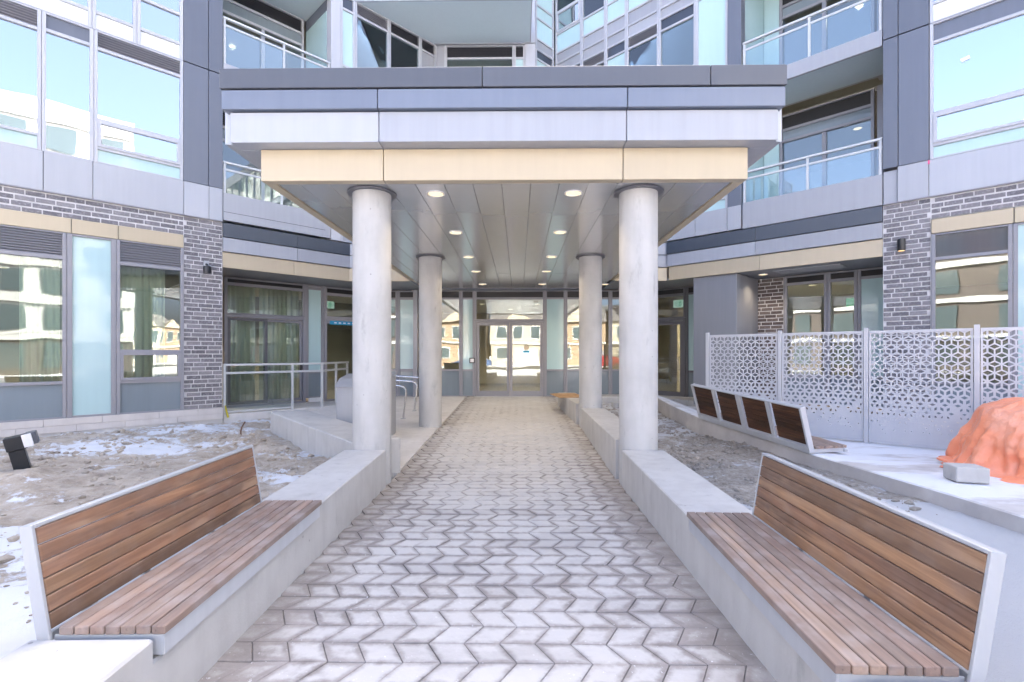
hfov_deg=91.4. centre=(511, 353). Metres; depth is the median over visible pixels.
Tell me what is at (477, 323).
double door
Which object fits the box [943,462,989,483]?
concrete block
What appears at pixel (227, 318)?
sliding door
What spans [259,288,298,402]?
curtain
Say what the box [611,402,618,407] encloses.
concrete stub
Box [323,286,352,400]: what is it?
door frame
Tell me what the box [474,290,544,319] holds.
transom window
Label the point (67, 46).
window
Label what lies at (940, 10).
window
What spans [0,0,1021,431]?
windows
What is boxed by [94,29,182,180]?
window
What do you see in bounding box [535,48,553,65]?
window
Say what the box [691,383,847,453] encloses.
bench
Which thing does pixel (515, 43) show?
window
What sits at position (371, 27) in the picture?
window
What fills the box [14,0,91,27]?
window
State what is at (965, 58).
paper label
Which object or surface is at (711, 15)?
window
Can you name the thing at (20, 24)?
window
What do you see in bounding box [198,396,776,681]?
path
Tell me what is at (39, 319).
curtain
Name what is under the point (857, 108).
balcony window
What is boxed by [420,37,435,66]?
window
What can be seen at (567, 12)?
window
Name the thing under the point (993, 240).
window
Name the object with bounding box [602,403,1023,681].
gravel bed
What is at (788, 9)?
balcony window
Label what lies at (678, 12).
window
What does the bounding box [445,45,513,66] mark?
window
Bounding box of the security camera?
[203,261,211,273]
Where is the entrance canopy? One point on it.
(504, 159)
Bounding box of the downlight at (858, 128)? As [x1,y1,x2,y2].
[853,126,862,129]
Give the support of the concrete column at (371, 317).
on the concrete wall at (308, 432)
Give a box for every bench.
[19,445,321,654]
[687,452,1006,681]
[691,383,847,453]
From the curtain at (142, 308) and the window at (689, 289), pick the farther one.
the window at (689, 289)
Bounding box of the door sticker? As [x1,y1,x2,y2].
[523,345,528,352]
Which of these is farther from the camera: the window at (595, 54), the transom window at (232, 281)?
the window at (595, 54)
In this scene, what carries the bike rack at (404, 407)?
on the concrete apron
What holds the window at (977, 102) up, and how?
in the building wing at (950, 115)
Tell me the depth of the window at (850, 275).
10.85 m
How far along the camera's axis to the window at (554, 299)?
14.20 m
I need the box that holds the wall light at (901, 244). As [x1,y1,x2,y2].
[897,238,905,250]
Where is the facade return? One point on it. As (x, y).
(544, 32)
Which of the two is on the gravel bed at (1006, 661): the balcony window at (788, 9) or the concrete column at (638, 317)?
the concrete column at (638, 317)
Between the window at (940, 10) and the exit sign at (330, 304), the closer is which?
the window at (940, 10)
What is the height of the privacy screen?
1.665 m
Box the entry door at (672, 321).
[658,318,685,396]
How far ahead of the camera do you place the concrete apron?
9.76 m
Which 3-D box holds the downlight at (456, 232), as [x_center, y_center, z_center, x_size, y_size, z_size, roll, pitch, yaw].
[-0.843,-1.820,7.502,0.201,0.020,0.201,0,0,1]
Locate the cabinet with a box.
[335,373,396,434]
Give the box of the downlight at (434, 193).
[427,190,444,196]
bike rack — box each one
[396,375,418,377]
[396,380,417,410]
[396,385,406,418]
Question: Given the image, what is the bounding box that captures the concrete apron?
[270,396,466,477]
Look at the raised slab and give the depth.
5.27 m
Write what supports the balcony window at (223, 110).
in the building wing at (112, 126)
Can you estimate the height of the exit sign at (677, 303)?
0.211 m
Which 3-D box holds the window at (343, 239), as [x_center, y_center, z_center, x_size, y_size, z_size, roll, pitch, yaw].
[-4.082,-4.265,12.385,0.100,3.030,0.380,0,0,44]
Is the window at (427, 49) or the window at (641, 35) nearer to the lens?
the window at (641, 35)
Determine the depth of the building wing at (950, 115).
9.80 m
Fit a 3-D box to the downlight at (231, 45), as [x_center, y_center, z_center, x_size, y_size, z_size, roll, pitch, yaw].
[-7.721,-8.502,13.802,0.201,0.020,0.201,0,0,1]
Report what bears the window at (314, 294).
in the building wing at (112, 126)
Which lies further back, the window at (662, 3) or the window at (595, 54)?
the window at (595, 54)
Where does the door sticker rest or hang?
attached to the entrance block at (477, 30)
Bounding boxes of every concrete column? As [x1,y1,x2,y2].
[347,186,396,484]
[416,255,444,426]
[576,254,604,426]
[614,184,663,484]
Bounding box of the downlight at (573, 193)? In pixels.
[564,190,581,195]
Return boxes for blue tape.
[330,321,352,324]
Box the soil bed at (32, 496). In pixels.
[0,411,326,658]
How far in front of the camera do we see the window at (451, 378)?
14.24 m
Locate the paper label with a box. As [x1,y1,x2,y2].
[961,55,969,61]
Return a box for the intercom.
[469,358,474,362]
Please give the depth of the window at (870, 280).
10.50 m
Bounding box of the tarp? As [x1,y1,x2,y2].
[936,397,1023,484]
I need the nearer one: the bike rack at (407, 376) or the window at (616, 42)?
the bike rack at (407, 376)
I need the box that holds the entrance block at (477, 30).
[355,0,618,396]
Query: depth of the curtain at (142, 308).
9.62 m
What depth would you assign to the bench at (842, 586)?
1.97 m
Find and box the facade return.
[535,0,553,65]
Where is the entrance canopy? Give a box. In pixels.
[219,64,786,289]
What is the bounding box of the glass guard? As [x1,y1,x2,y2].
[223,361,348,413]
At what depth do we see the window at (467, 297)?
14.23 m
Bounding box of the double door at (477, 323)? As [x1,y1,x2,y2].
[474,320,544,395]
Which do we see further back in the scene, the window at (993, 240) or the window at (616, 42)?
the window at (616, 42)
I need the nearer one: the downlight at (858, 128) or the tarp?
the tarp
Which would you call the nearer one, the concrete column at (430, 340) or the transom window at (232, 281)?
the concrete column at (430, 340)
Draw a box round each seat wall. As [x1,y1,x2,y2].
[0,450,385,681]
[558,393,578,424]
[581,408,618,478]
[622,450,821,681]
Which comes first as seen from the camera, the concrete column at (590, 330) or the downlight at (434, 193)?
the downlight at (434, 193)
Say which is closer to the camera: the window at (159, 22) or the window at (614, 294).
the window at (159, 22)
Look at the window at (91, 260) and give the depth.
8.91 m
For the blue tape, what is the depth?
13.60 m
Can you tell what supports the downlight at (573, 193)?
attached to the entrance canopy
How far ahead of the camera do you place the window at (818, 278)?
11.39 m
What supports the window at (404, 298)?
in the entrance block at (477, 30)
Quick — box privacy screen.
[706,324,1023,449]
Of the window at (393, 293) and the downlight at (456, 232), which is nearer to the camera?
the downlight at (456, 232)
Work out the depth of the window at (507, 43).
14.23 m
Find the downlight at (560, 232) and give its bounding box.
[554,230,566,233]
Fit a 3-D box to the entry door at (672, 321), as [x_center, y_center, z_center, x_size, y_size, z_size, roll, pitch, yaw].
[4.261,0.122,13.774,0.162,2.175,1.110,0,0,-45]
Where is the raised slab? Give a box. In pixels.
[658,395,1023,533]
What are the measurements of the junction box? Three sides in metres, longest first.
0.510 x 0.280 x 0.138 m
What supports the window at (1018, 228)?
in the building wing at (950, 115)
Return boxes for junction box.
[2,430,39,469]
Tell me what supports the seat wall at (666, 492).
on the path
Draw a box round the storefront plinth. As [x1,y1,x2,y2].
[602,394,695,406]
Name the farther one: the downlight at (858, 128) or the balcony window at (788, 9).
the downlight at (858, 128)
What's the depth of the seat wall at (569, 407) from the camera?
10.25 m
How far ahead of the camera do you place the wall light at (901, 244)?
8.88 m
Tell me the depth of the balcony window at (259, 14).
12.37 m
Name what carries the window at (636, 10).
in the building wing at (950, 115)
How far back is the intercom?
14.15 m
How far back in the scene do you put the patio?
11.35 m
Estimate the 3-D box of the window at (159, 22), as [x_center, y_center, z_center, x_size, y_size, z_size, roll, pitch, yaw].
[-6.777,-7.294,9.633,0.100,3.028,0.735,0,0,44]
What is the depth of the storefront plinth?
13.14 m
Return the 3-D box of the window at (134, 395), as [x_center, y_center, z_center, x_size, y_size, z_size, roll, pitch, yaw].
[-6.880,-0.487,9.531,0.115,3.205,1.055,0,0,44]
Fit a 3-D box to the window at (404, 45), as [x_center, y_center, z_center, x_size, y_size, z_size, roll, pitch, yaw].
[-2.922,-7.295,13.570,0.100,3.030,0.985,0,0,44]
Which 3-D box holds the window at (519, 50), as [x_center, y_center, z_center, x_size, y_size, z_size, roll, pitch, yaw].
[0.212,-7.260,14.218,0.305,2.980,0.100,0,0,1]
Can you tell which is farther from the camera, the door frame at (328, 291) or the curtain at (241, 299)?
the door frame at (328, 291)
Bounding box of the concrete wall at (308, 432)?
[271,410,399,479]
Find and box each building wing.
[0,0,435,438]
[555,0,1023,427]
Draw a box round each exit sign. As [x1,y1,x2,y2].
[327,301,333,308]
[673,300,682,307]
[846,298,853,306]
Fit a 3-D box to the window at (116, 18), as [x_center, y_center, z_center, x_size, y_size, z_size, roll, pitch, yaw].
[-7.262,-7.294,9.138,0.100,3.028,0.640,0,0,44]
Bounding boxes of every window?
[0,0,40,150]
[0,224,66,422]
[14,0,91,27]
[41,11,93,161]
[67,233,115,417]
[92,0,136,43]
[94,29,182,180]
[116,239,183,414]
[137,0,182,60]
[223,0,303,67]
[223,110,301,208]
[223,276,305,317]
[306,285,323,397]
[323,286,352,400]
[339,235,352,243]
[341,0,354,67]
[355,2,388,67]
[389,20,419,66]
[391,291,396,395]
[397,291,412,395]
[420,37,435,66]
[442,291,460,395]
[445,42,513,45]
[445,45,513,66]
[461,290,473,395]
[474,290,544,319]
[514,42,524,44]
[514,45,524,65]
[535,0,553,59]
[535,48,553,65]
[545,290,564,395]
[555,0,580,63]
[555,51,580,65]
[565,290,609,393]
[581,0,605,49]
[581,38,605,65]
[606,0,625,36]
[606,27,625,65]
[610,290,618,393]
[626,0,658,25]
[626,9,658,65]
[658,287,685,318]
[659,0,674,8]
[659,0,695,64]
[686,286,693,396]
[696,0,727,65]
[696,194,728,236]
[779,0,874,63]
[779,88,874,194]
[784,273,826,404]
[827,270,857,407]
[858,267,882,407]
[930,0,995,23]
[930,0,1023,159]
[931,224,1012,419]
[1013,222,1023,396]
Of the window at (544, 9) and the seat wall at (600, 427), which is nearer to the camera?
the seat wall at (600, 427)
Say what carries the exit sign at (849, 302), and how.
hanging from the building wing at (950, 115)
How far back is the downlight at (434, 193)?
5.66 m
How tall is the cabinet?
1.045 m
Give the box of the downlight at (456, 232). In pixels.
[450,231,462,234]
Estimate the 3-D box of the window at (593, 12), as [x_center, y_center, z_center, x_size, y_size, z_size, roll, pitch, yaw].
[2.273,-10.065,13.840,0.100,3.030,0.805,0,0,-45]
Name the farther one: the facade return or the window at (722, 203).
the facade return
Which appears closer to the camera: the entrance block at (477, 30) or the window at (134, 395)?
the window at (134, 395)
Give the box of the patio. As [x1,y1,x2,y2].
[223,400,335,422]
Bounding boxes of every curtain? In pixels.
[19,256,59,381]
[120,266,164,377]
[228,285,254,404]
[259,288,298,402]
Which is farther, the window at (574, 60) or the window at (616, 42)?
the window at (574, 60)
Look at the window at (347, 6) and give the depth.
12.38 m
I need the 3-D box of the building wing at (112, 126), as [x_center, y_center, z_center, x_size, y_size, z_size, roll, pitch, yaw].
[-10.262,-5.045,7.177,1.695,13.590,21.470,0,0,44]
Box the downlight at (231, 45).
[228,43,235,47]
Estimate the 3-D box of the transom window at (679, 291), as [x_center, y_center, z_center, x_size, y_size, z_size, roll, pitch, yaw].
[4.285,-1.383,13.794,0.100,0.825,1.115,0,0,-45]
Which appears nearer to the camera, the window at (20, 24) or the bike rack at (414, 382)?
the window at (20, 24)
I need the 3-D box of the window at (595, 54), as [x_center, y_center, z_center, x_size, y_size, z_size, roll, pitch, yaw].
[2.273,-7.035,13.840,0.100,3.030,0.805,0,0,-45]
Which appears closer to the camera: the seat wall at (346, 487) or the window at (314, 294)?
the seat wall at (346, 487)
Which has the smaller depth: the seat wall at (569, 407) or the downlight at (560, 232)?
the downlight at (560, 232)
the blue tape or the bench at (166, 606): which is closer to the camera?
the bench at (166, 606)
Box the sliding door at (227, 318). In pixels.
[223,314,305,407]
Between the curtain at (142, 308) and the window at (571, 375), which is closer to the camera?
the curtain at (142, 308)
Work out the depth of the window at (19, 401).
8.40 m
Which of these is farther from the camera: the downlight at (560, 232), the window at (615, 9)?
the window at (615, 9)
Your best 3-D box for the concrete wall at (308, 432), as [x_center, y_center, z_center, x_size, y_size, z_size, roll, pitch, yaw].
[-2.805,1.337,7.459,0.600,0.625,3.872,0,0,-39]
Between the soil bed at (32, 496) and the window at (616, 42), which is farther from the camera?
the window at (616, 42)

